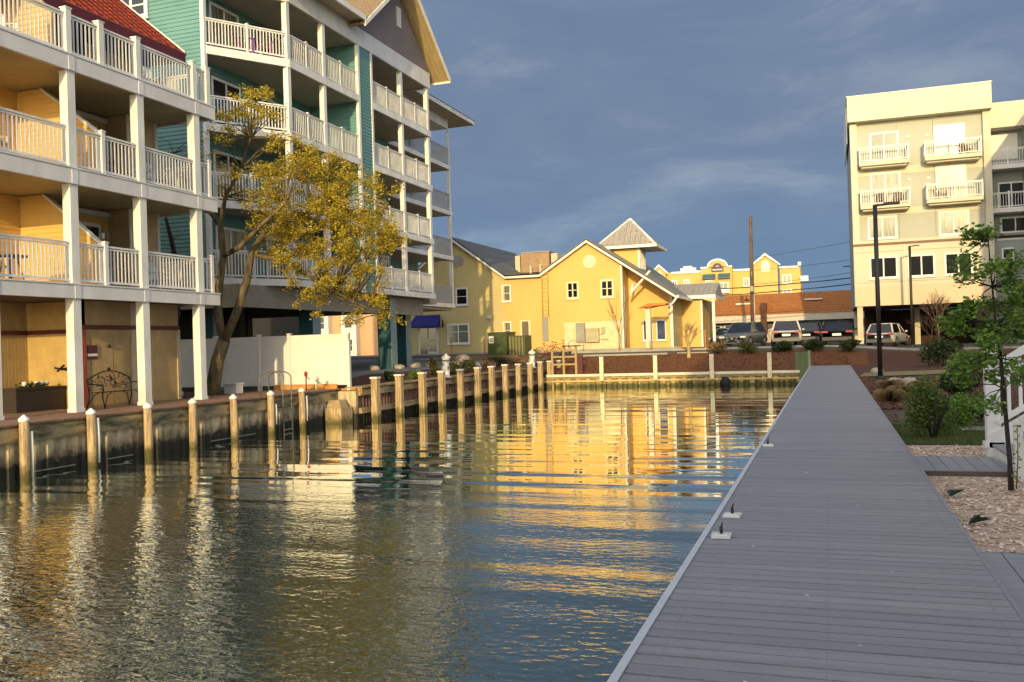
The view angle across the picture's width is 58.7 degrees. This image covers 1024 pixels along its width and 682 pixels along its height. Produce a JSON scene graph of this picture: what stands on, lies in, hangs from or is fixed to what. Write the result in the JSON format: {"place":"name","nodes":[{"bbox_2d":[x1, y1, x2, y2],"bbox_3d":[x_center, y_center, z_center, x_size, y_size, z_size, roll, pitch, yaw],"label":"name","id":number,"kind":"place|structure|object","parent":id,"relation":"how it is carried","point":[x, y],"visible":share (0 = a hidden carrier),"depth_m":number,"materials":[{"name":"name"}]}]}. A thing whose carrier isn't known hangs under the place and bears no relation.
{"place":"outdoors","nodes":[
{"label":"outdoors","id":0,"kind":"place"},
{"bbox_2d":[0,384,797,681],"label":"water","id":1,"kind":"structure","parent":0,"point":[546,535],"depth_m":12.29,"materials":[{"name":"liquid"}]},
{"bbox_2d":[18,415,30,478],"bbox_3d":[-10.696,3.017,20.042,0.234,2.795,0.240,-2,0,43],"label":"piling","id":2,"kind":"object","parent":1,"relation":"in","point":[24,450],"visible":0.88,"depth_m":19.96,"materials":[{"name":"brown wood"}]},
{"bbox_2d":[86,408,97,466],"bbox_3d":[-10.058,3.006,21.874,0.240,2.795,0.234,-2,0,35],"label":"piling","id":3,"kind":"object","parent":1,"relation":"in","point":[92,453],"visible":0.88,"depth_m":21.79,"materials":[{"name":"brown wood"}]},
{"bbox_2d":[143,402,153,456],"bbox_3d":[-9.430,2.994,23.678,0.240,2.795,0.234,-2,0,-26],"label":"piling","id":4,"kind":"object","parent":1,"relation":"in","point":[148,432],"visible":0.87,"depth_m":23.59,"materials":[{"name":"brown wood"}]},
{"bbox_2d":[188,398,197,448],"bbox_3d":[-8.854,2.983,25.331,0.234,2.795,0.240,-1,0,1],"label":"piling","id":5,"kind":"object","parent":1,"relation":"in","point":[193,440],"visible":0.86,"depth_m":25.24,"materials":[{"name":"brown wood"}]},
{"bbox_2d":[229,394,238,440],"bbox_3d":[-8.239,2.972,27.096,0.240,2.795,0.234,-3,0,43],"label":"piling","id":6,"kind":"object","parent":1,"relation":"in","point":[234,418],"visible":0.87,"depth_m":27.01,"materials":[{"name":"brown wood"}]},
{"bbox_2d":[267,390,274,434],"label":"piling","id":7,"kind":"object","parent":1,"relation":"in","point":[271,412],"visible":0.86,"depth_m":28.80,"materials":[{"name":"brown wood"}]},
{"bbox_2d":[298,387,305,428],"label":"piling","id":8,"kind":"object","parent":1,"relation":"in","point":[302,415],"visible":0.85,"depth_m":30.51,"materials":[{"name":"brown wood"}]},
{"bbox_2d":[325,399,352,423],"bbox_3d":[-6.172,2.919,32.560,0.650,1.620,0.800,-2,0,19],"label":"timber corner","id":9,"kind":"object","parent":1,"relation":"in","point":[338,411],"visible":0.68,"depth_m":32.27,"materials":[{"name":"brown wood"}]},
{"bbox_2d":[370,377,380,419],"bbox_3d":[-4.965,2.812,33.373,0.300,3.000,0.300,-2,0,22],"label":"square piling","id":10,"kind":"object","parent":1,"relation":"in","point":[375,399],"visible":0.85,"depth_m":33.27,"materials":[{"name":"brown wood"}]},
{"bbox_2d":[394,374,403,415],"bbox_3d":[-4.324,2.784,35.214,0.300,3.000,0.300,-2,0,19],"label":"square piling","id":11,"kind":"object","parent":1,"relation":"in","point":[399,394],"visible":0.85,"depth_m":35.11,"materials":[{"name":"brown wood"}]},
{"bbox_2d":[417,372,426,411],"bbox_3d":[-3.626,2.773,37.218,0.300,3.000,0.300,-2,1,21],"label":"square piling","id":12,"kind":"object","parent":1,"relation":"in","point":[422,387],"visible":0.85,"depth_m":37.11,"materials":[{"name":"brown wood"}]},
{"bbox_2d":[437,371,445,407],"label":"square piling","id":13,"kind":"object","parent":1,"relation":"in","point":[441,391],"visible":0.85,"depth_m":38.94,"materials":[{"name":"brown wood"}]},
{"bbox_2d":[456,369,464,403],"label":"square piling","id":14,"kind":"object","parent":1,"relation":"in","point":[460,386],"visible":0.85,"depth_m":40.95,"materials":[{"name":"brown wood"}]},
{"bbox_2d":[473,367,481,400],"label":"square piling","id":15,"kind":"object","parent":1,"relation":"in","point":[477,383],"visible":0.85,"depth_m":42.95,"materials":[{"name":"brown wood"}]},
{"bbox_2d":[487,366,495,397],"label":"square piling","id":16,"kind":"object","parent":1,"relation":"in","point":[491,375],"visible":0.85,"depth_m":44.78,"materials":[{"name":"brown wood"}]},
{"bbox_2d":[501,364,508,395],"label":"square piling","id":17,"kind":"object","parent":1,"relation":"in","point":[505,381],"visible":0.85,"depth_m":46.63,"materials":[{"name":"brown wood"}]},
{"bbox_2d":[551,345,580,387],"bbox_3d":[3.196,1.501,53.962,1.660,2.460,0.800,-2,0,19],"label":"wooden frame","id":18,"kind":"object","parent":1,"relation":"on","point":[563,350],"visible":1,"depth_m":53.75,"materials":[{"name":"brown wood"}]},
{"bbox_2d":[607,365,1023,681],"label":"dock","id":19,"kind":"object","parent":1,"relation":"in","point":[848,551],"visible":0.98,"depth_m":5.96,"materials":[{"name":"wood"}]},
{"bbox_2d":[795,350,810,378],"bbox_3d":[15.661,1.267,48.966,0.194,1.520,1.331,-2,0,-14],"label":"green screen","id":20,"kind":"object","parent":19,"relation":"attached to","point":[802,362],"visible":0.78,"depth_m":48.93,"materials":[{"name":"plastic"}]},
{"bbox_2d":[351,357,482,377],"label":"garage pavement","id":21,"kind":"structure","parent":0,"point":[359,367],"depth_m":51.97,"materials":[{"name":"concrete"}]},
{"bbox_2d":[253,317,298,336],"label":"dark screen wall","id":22,"kind":"structure","parent":21,"relation":"on","point":[278,326],"depth_m":64.58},
{"bbox_2d":[351,351,570,358],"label":"road","id":23,"kind":"structure","parent":0,"point":[549,353],"depth_m":62.85,"materials":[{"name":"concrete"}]},
{"bbox_2d":[94,341,1023,445],"bbox_3d":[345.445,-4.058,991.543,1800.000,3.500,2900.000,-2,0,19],"label":"ground","id":24,"kind":"structure","parent":0,"point":[891,418],"depth_m":52.96,"materials":[{"name":"soil"}]},
{"bbox_2d":[0,390,337,480],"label":"bulkhead","id":25,"kind":"object","parent":24,"relation":"on","point":[60,445],"visible":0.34,"depth_m":23.70,"materials":[{"name":"wood"}]},
{"bbox_2d":[0,389,339,426],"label":"boardwalk","id":26,"kind":"structure","parent":25,"relation":"on","point":[10,419],"depth_m":24.71,"materials":[{"name":"wood"}]},
{"bbox_2d":[2,380,65,412],"bbox_3d":[-13.084,1.492,24.793,0.760,0.832,1.660,-2,0,19],"label":"planter box","id":27,"kind":"object","parent":26,"relation":"on","point":[36,397],"visible":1,"depth_m":24.48,"materials":[{"name":"brown wood"}]},
{"bbox_2d":[0,0,220,419],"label":"apartment building","id":28,"kind":"structure","parent":26,"relation":"on","point":[83,101],"depth_m":25.69,"materials":[{"name":"paint"}]},
{"bbox_2d":[90,335,130,405],"bbox_3d":[-11.567,0.817,26.288,0.020,2.000,1.470,-2,0,19],"label":"storage door","id":29,"kind":"structure","parent":28,"relation":"in","point":[118,354],"depth_m":26.27,"materials":[{"name":"wood"}]},
{"bbox_2d":[86,367,137,408],"bbox_3d":[-11.108,1.291,25.646,0.674,1.132,1.706,-2,0,19],"label":"bench","id":30,"kind":"object","parent":26,"relation":"on","point":[114,384],"visible":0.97,"depth_m":25.57,"materials":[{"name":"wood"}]},
{"bbox_2d":[259,370,293,431],"bbox_3d":[-7.731,2.218,29.922,0.934,2.494,0.548,-2,0,19],"label":"ladder","id":31,"kind":"object","parent":26,"relation":"attached to","point":[283,410],"visible":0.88,"depth_m":29.82,"materials":[{"name":"metal"}]},
{"bbox_2d":[182,391,256,398],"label":"side mulch","id":32,"kind":"object","parent":24,"relation":"on","point":[186,395],"visible":0.06,"depth_m":33.07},
{"bbox_2d":[158,133,204,324],"bbox_3d":[-11.912,-2.837,32.639,2.279,9.739,1.174,-2,0,19],"label":"tree","id":33,"kind":"object","parent":32,"relation":"on","point":[172,244],"visible":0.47,"depth_m":32.78,"materials":[{"name":"brown plant"}]},
{"bbox_2d":[223,382,243,393],"bbox_3d":[-9.921,1.688,32.481,0.560,0.390,0.460,-2,0,19],"label":"utility box","id":34,"kind":"object","parent":32,"relation":"on","point":[232,388],"visible":0.93,"depth_m":32.31,"materials":[{"name":"white plastic"}]},
{"bbox_2d":[173,83,411,395],"bbox_3d":[-7.480,-3.566,31.320,8.322,11.060,4.213,-2,0,0],"label":"tree","id":35,"kind":"object","parent":32,"relation":"on","point":[333,204],"visible":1,"depth_m":30.91,"materials":[{"name":"yellow plant"}]},
{"bbox_2d":[180,332,351,390],"bbox_3d":[-10.876,1.003,35.031,10.520,2.400,0.165,-2,0,19],"label":"fence","id":36,"kind":"object","parent":24,"relation":"on","point":[323,358],"visible":0.51,"depth_m":34.25,"materials":[{"name":"white plastic"}]},
{"bbox_2d":[122,0,450,389],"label":"condo building","id":37,"kind":"structure","parent":24,"relation":"on","point":[333,73],"depth_m":39.86,"materials":[{"name":"teal"}]},
{"bbox_2d":[122,0,148,18],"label":"window","id":38,"kind":"structure","parent":37,"relation":"in","point":[140,6],"depth_m":35.50,"materials":[{"name":"white plastic"}]},
{"bbox_2d":[208,1,238,49],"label":"sliding door","id":39,"kind":"structure","parent":37,"relation":"in","point":[216,11],"depth_m":36.56,"materials":[{"name":"glass"}]},
{"bbox_2d":[210,75,241,125],"bbox_3d":[-11.497,-9.396,36.718,0.070,2.100,1.900,-2,0,19],"label":"sliding door","id":40,"kind":"structure","parent":37,"relation":"in","point":[219,87],"depth_m":36.56,"materials":[{"name":"glass"}]},
{"bbox_2d":[213,150,243,201],"bbox_3d":[-11.408,-6.477,36.706,0.070,2.100,1.900,-2,0,19],"label":"sliding door","id":41,"kind":"structure","parent":37,"relation":"in","point":[223,158],"depth_m":36.49,"materials":[{"name":"glass"}]},
{"bbox_2d":[215,225,245,277],"bbox_3d":[-11.316,-3.499,36.693,0.070,2.100,1.900,-2,0,19],"label":"sliding door","id":42,"kind":"structure","parent":37,"relation":"in","point":[229,233],"depth_m":36.80,"materials":[{"name":"white glass"}]},
{"bbox_2d":[260,31,300,60],"bbox_3d":[-10.256,-12.369,40.555,0.070,2.100,3.200,-2,0,19],"label":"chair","id":43,"kind":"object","parent":37,"relation":"in","point":[261,31],"depth_m":40.07,"materials":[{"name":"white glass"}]},
{"bbox_2d":[261,98,302,136],"bbox_3d":[-10.165,-9.420,40.543,0.070,2.100,3.200,-2,0,19],"label":"sliding door","id":44,"kind":"structure","parent":37,"relation":"in","point":[262,100],"depth_m":40.08,"materials":[{"name":"white glass"}]},
{"bbox_2d":[266,235,307,280],"bbox_3d":[-9.984,-3.523,40.518,0.070,2.100,3.200,-2,0,19],"label":"sliding door","id":45,"kind":"structure","parent":37,"relation":"in","point":[269,244],"depth_m":39.68,"materials":[{"name":"glass"}]},
{"bbox_2d":[324,90,474,315],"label":"condo wing","id":46,"kind":"structure","parent":37,"relation":"attached to","point":[442,115],"depth_m":57.35,"materials":[{"name":"paint"}]},
{"bbox_2d":[274,384,362,393],"bbox_3d":[-7.154,1.783,33.573,3.500,0.400,0.380,-2,0,19],"label":"retaining board","id":47,"kind":"object","parent":24,"relation":"on","point":[311,386],"visible":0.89,"depth_m":33.44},
{"bbox_2d":[321,314,377,355],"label":"peach building","id":48,"kind":"structure","parent":24,"relation":"on","point":[363,342],"depth_m":87.39,"materials":[{"name":"paint"}]},
{"bbox_2d":[338,361,526,387],"bbox_3d":[-3.491,1.458,44.112,2.100,0.514,21.000,-2,0,19],"label":"planting bed","id":49,"kind":"object","parent":24,"relation":"on","point":[362,380],"visible":0.33,"depth_m":40.61,"materials":[{"name":"soil"}]},
{"bbox_2d":[336,367,546,421],"bbox_3d":[-2.052,2.828,44.542,1.250,2.450,24.340,-2,0,19],"label":"timber bulkhead","id":50,"kind":"object","parent":24,"relation":"on","point":[358,402],"visible":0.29,"depth_m":38.06,"materials":[{"name":"wood"}]},
{"bbox_2d":[418,355,558,362],"bbox_3d":[-1.335,1.172,57.391,7.650,0.486,5.500,-2,0,19],"label":"dry bed","id":51,"kind":"object","parent":24,"relation":"on","point":[525,358],"visible":0.47,"depth_m":57.40,"materials":[{"name":"soil"}]},
{"bbox_2d":[487,332,531,355],"bbox_3d":[-0.146,0.280,60.307,2.520,1.760,1.900,-2,0,19],"label":"transformer cabinet","id":52,"kind":"object","parent":24,"relation":"on","point":[505,343],"visible":0.81,"depth_m":59.60,"materials":[{"name":"metal"}]},
{"bbox_2d":[411,218,724,353],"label":"yellow building","id":53,"kind":"structure","parent":24,"relation":"on","point":[567,296],"depth_m":65.35,"materials":[{"name":"paint"}]},
{"bbox_2d":[418,327,438,353],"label":"door","id":54,"kind":"structure","parent":53,"relation":"in","point":[427,337],"depth_m":67.73,"materials":[{"name":"white paint"}]},
{"bbox_2d":[447,323,470,344],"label":"window","id":55,"kind":"structure","parent":53,"relation":"in","point":[459,333],"depth_m":66.94,"materials":[{"name":"glass"}]},
{"bbox_2d":[455,287,468,305],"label":"window","id":56,"kind":"structure","parent":53,"relation":"in","point":[461,293],"depth_m":66.86,"materials":[{"name":"white plastic"}]},
{"bbox_2d":[515,251,561,273],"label":"rooftop air unit","id":57,"kind":"object","parent":53,"relation":"on","point":[528,262],"visible":0.49,"depth_m":70.94,"materials":[{"name":"grey metal"}]},
{"bbox_2d":[566,281,578,299],"bbox_3d":[4.259,-3.541,64.074,1.000,1.280,0.120,-2,0,19],"label":"window","id":58,"kind":"structure","parent":53,"relation":"in","point":[572,288],"depth_m":64.08,"materials":[{"name":"white glass"}]},
{"bbox_2d":[600,279,613,298],"bbox_3d":[6.595,-3.616,63.260,1.050,1.320,0.120,-2,0,19],"label":"window","id":59,"kind":"structure","parent":53,"relation":"in","point":[607,285],"depth_m":63.26,"materials":[{"name":"white glass"}]},
{"bbox_2d":[656,319,666,340],"bbox_3d":[10.483,-0.746,64.042,0.800,1.510,0.120,-2,0,19],"label":"window","id":60,"kind":"structure","parent":53,"relation":"in","point":[660,324],"depth_m":64.06,"materials":[{"name":"white plastic"}]},
{"bbox_2d":[543,370,800,387],"bbox_3d":[10.113,2.728,51.322,17.360,1.960,0.450,-2,0,19],"label":"bulkhead","id":61,"kind":"object","parent":24,"relation":"on","point":[692,378],"visible":0.27,"depth_m":51.60,"materials":[{"name":"wood"}]},
{"bbox_2d":[351,345,1020,357],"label":"kerb","id":62,"kind":"structure","parent":24,"relation":"on","point":[642,349],"depth_m":58.64,"materials":[{"name":"concrete"}]},
{"bbox_2d":[554,349,868,373],"bbox_3d":[11.393,1.207,53.858,18.000,0.978,5.200,-2,0,19],"label":"mulch bed","id":63,"kind":"object","parent":24,"relation":"on","point":[857,357],"visible":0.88,"depth_m":53.55,"materials":[{"name":"brown soil"}]},
{"bbox_2d":[673,321,700,357],"bbox_3d":[10.766,-0.042,55.052,1.593,2.405,1.459,-2,0,-37],"label":"bare tree","id":64,"kind":"object","parent":63,"relation":"on","point":[685,331],"visible":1,"depth_m":55.25,"materials":[{"name":"brown plant"}]},
{"bbox_2d":[706,341,727,353],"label":"grass dome","id":65,"kind":"structure","parent":63,"relation":"on","point":[718,346],"depth_m":55.64,"materials":[{"name":"beige plant"}]},
{"bbox_2d":[554,349,1023,422],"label":"mulch","id":66,"kind":"object","parent":63,"relation":"on","point":[891,402],"visible":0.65,"depth_m":51.16,"materials":[{"name":"brown wood"}]},
{"bbox_2d":[934,369,982,398],"bbox_3d":[10.863,1.068,22.163,1.148,0.853,1.358,-2,0,19],"label":"shrub","id":67,"kind":"object","parent":66,"relation":"on","point":[943,385],"visible":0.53,"depth_m":21.98,"materials":[{"name":"green plant"}]},
{"bbox_2d":[802,338,825,350],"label":"shrub","id":68,"kind":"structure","parent":63,"relation":"on","point":[812,344],"depth_m":53.74,"materials":[{"name":"green plant"}]},
{"bbox_2d":[681,341,1023,348],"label":"parking lot","id":69,"kind":"structure","parent":24,"relation":"on","point":[966,344],"depth_m":64.17,"materials":[{"name":"asphalt"}]},
{"bbox_2d":[639,303,668,348],"bbox_3d":[9.402,-0.994,60.255,1.891,2.960,1.200,-2,0,19],"label":"umbrella","id":70,"kind":"object","parent":69,"relation":"on","point":[648,319],"visible":0.9,"depth_m":60.28,"materials":[{"name":"orange fabric"}]},
{"bbox_2d":[719,322,767,346],"bbox_3d":[15.465,-0.448,60.785,2.234,1.620,4.680,-2,0,34],"label":"parked car","id":71,"kind":"object","parent":69,"relation":"on","point":[746,332],"visible":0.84,"depth_m":60.06,"materials":[{"name":"metal"}]},
{"bbox_2d":[749,216,754,343],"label":"utility pole","id":72,"kind":"object","parent":69,"relation":"on","point":[752,305],"visible":0.83,"depth_m":87.12,"materials":[{"name":"brown wood"}]},
{"bbox_2d":[769,320,804,345],"bbox_3d":[18.082,-0.531,59.978,2.286,1.620,4.640,-2,0,17],"label":"parked car","id":73,"kind":"object","parent":69,"relation":"on","point":[786,330],"visible":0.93,"depth_m":57.99,"materials":[{"name":"silver metal"}]},
{"bbox_2d":[715,290,875,341],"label":"shop row","id":74,"kind":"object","parent":69,"relation":"on","point":[824,306],"visible":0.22,"depth_m":96.76,"materials":[{"name":"brown"}]},
{"bbox_2d":[794,322,822,343],"bbox_3d":[21.166,-0.572,64.621,2.232,1.550,4.540,-2,0,25],"label":"parked car","id":75,"kind":"object","parent":69,"relation":"on","point":[811,330],"visible":0.27,"depth_m":62.67,"materials":[{"name":"grey paint"}]},
{"bbox_2d":[820,321,856,343],"bbox_3d":[20.812,-0.524,58.180,2.303,1.500,4.740,-2,0,21],"label":"parked car","id":76,"kind":"object","parent":69,"relation":"on","point":[837,330],"visible":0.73,"depth_m":56.26,"materials":[{"name":"black paint"}]},
{"bbox_2d":[866,323,908,345],"bbox_3d":[25.770,-0.435,62.488,2.233,1.550,4.540,-2,0,36],"label":"parked car","id":77,"kind":"object","parent":69,"relation":"on","point":[894,334],"visible":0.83,"depth_m":60.99,"materials":[{"name":"white paint"}]},
{"bbox_2d":[908,245,919,345],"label":"street lamp","id":78,"kind":"object","parent":24,"relation":"on","point":[911,300],"visible":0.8,"depth_m":65.60,"materials":[{"name":"brown metal"}]},
{"bbox_2d":[844,80,1005,343],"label":"apartment block","id":79,"kind":"structure","parent":24,"relation":"on","point":[906,143],"depth_m":67.91,"materials":[{"name":"beige paint"}]},
{"bbox_2d":[867,215,897,240],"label":"window","id":80,"kind":"structure","parent":79,"relation":"in","point":[887,225],"depth_m":68.81,"materials":[{"name":"glass"}]},
{"bbox_2d":[869,131,898,161],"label":"window","id":81,"kind":"structure","parent":79,"relation":"in","point":[880,138],"depth_m":68.78,"materials":[{"name":"glass"}]},
{"bbox_2d":[869,255,898,279],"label":"window","id":82,"kind":"structure","parent":79,"relation":"in","point":[888,265],"depth_m":68.48,"materials":[{"name":"white plastic"}]},
{"bbox_2d":[870,171,900,204],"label":"window","id":83,"kind":"structure","parent":79,"relation":"in","point":[882,180],"depth_m":68.76,"materials":[{"name":"white glass"}]},
{"bbox_2d":[907,253,936,277],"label":"window","id":84,"kind":"structure","parent":79,"relation":"in","point":[923,265],"depth_m":67.65,"materials":[{"name":"white plastic"}]},
{"bbox_2d":[933,123,965,155],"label":"window","id":85,"kind":"structure","parent":79,"relation":"in","point":[957,130],"depth_m":67.35,"materials":[{"name":"glass"}]},
{"bbox_2d":[935,163,966,198],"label":"window","id":86,"kind":"structure","parent":79,"relation":"in","point":[955,172],"depth_m":67.27,"materials":[{"name":"white plastic"}]},
{"bbox_2d":[938,210,969,236],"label":"window","id":87,"kind":"structure","parent":79,"relation":"in","point":[949,221],"depth_m":67.29,"materials":[{"name":"glass"}]},
{"bbox_2d":[944,251,972,275],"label":"window","id":88,"kind":"structure","parent":79,"relation":"in","point":[951,255],"depth_m":66.99,"materials":[{"name":"glass"}]},
{"bbox_2d":[906,445,1023,552],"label":"gravel bed","id":89,"kind":"object","parent":24,"relation":"on","point":[965,512],"visible":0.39,"depth_m":8.75,"materials":[{"name":"gravel"}]},
{"bbox_2d":[914,456,1007,476],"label":"walkway","id":90,"kind":"structure","parent":89,"relation":"on","point":[961,466],"depth_m":10.97,"materials":[{"name":"wood"}]},
{"bbox_2d":[934,222,1023,490],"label":"tree","id":91,"kind":"object","parent":89,"relation":"on","point":[992,335],"visible":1,"depth_m":9.50,"materials":[{"name":"green plant"}]},
{"bbox_2d":[978,339,1023,479],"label":"porch stairs","id":92,"kind":"structure","parent":89,"relation":"on","point":[994,443],"depth_m":11.94,"materials":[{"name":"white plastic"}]},
{"bbox_2d":[980,551,1023,613],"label":"gangway","id":93,"kind":"object","parent":89,"relation":"on","point":[1007,568],"visible":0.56,"depth_m":6.17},
{"bbox_2d":[975,100,1023,341],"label":"apartment wing","id":94,"kind":"structure","parent":24,"relation":"on","point":[1007,133],"depth_m":67.60,"materials":[{"name":"paint"}]},
{"bbox_2d":[991,133,1017,159],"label":"window","id":95,"kind":"structure","parent":94,"relation":"in","point":[999,141],"depth_m":67.96,"materials":[{"name":"white plastic"}]},
{"bbox_2d":[997,181,1023,207],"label":"window","id":96,"kind":"structure","parent":94,"relation":"in","point":[1015,185],"depth_m":67.81,"materials":[{"name":"glass"}]},
{"bbox_2d":[1000,216,1023,232],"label":"window","id":97,"kind":"structure","parent":94,"relation":"in","point":[1014,224],"depth_m":67.83,"materials":[{"name":"glass"}]},
{"bbox_2d":[415,0,1023,312],"label":"sky","id":98,"kind":"structure","parent":0,"point":[687,121],"materials":[{"name":"blue"}]},
{"bbox_2d":[655,253,808,313],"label":"hotel","id":99,"kind":"structure","parent":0,"point":[722,273],"depth_m":184.85,"materials":[{"name":"paint"}]},
{"bbox_2d":[851,363,1023,407],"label":"mulch ground","id":100,"kind":"structure","parent":0,"point":[859,370],"depth_m":37.31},
{"bbox_2d":[873,201,899,378],"bbox_3d":[13.342,-1.776,32.404,1.009,6.305,0.374,-2,0,19],"label":"street lamp","id":101,"kind":"object","parent":100,"relation":"on","point":[880,375],"visible":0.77,"depth_m":32.45,"materials":[{"name":"brown metal"}]},
{"bbox_2d":[873,388,906,401],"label":"ornamental grass","id":102,"kind":"object","parent":100,"relation":"on","point":[887,395],"depth_m":22.03,"materials":[{"name":"plant"}]},
{"bbox_2d":[875,379,904,388],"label":"ornamental grass","id":103,"kind":"object","parent":100,"relation":"on","point":[882,383],"depth_m":26.00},
{"bbox_2d":[859,370,946,376],"bbox_3d":[15.602,1.265,36.137,3.600,0.001,5.500,-2,0,19],"label":"lawn strip","id":104,"kind":"object","parent":100,"relation":"on","point":[922,372],"visible":0.82,"depth_m":35.91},
{"bbox_2d":[909,295,956,365],"bbox_3d":[20.018,-0.546,43.426,1.821,3.540,2.318,-2,0,-38],"label":"bare tree","id":105,"kind":"object","parent":100,"relation":"on","point":[935,323],"visible":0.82,"depth_m":43.31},
{"bbox_2d":[916,336,963,365],"bbox_3d":[20.083,0.509,42.678,2.201,1.492,2.122,-2,0,19],"label":"shrub","id":106,"kind":"object","parent":100,"relation":"on","point":[939,348],"visible":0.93,"depth_m":42.37,"materials":[{"name":"green plant"}]},
{"bbox_2d":[866,350,1023,363],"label":"bank mulch","id":107,"kind":"object","parent":100,"relation":"on","point":[896,357],"visible":0.29,"depth_m":50.76,"materials":[{"name":"soil"}]},
{"bbox_2d":[890,421,1003,444],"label":"lawn","id":108,"kind":"structure","parent":0,"point":[942,443],"depth_m":14.10,"materials":[{"name":"plant"}]},
{"bbox_2d":[900,375,959,437],"bbox_3d":[6.625,1.069,14.419,0.870,1.090,0.716,-2,0,19],"label":"shrub","id":109,"kind":"object","parent":108,"relation":"on","point":[923,414],"visible":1,"depth_m":14.36,"materials":[{"name":"green plant"}]},
{"bbox_2d":[937,392,983,427],"bbox_3d":[7.790,1.241,15.872,0.788,0.694,0.859,-2,0,-12],"label":"shrub","id":110,"kind":"object","parent":108,"relation":"on","point":[961,407],"visible":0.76,"depth_m":15.75,"materials":[{"name":"green plant"}]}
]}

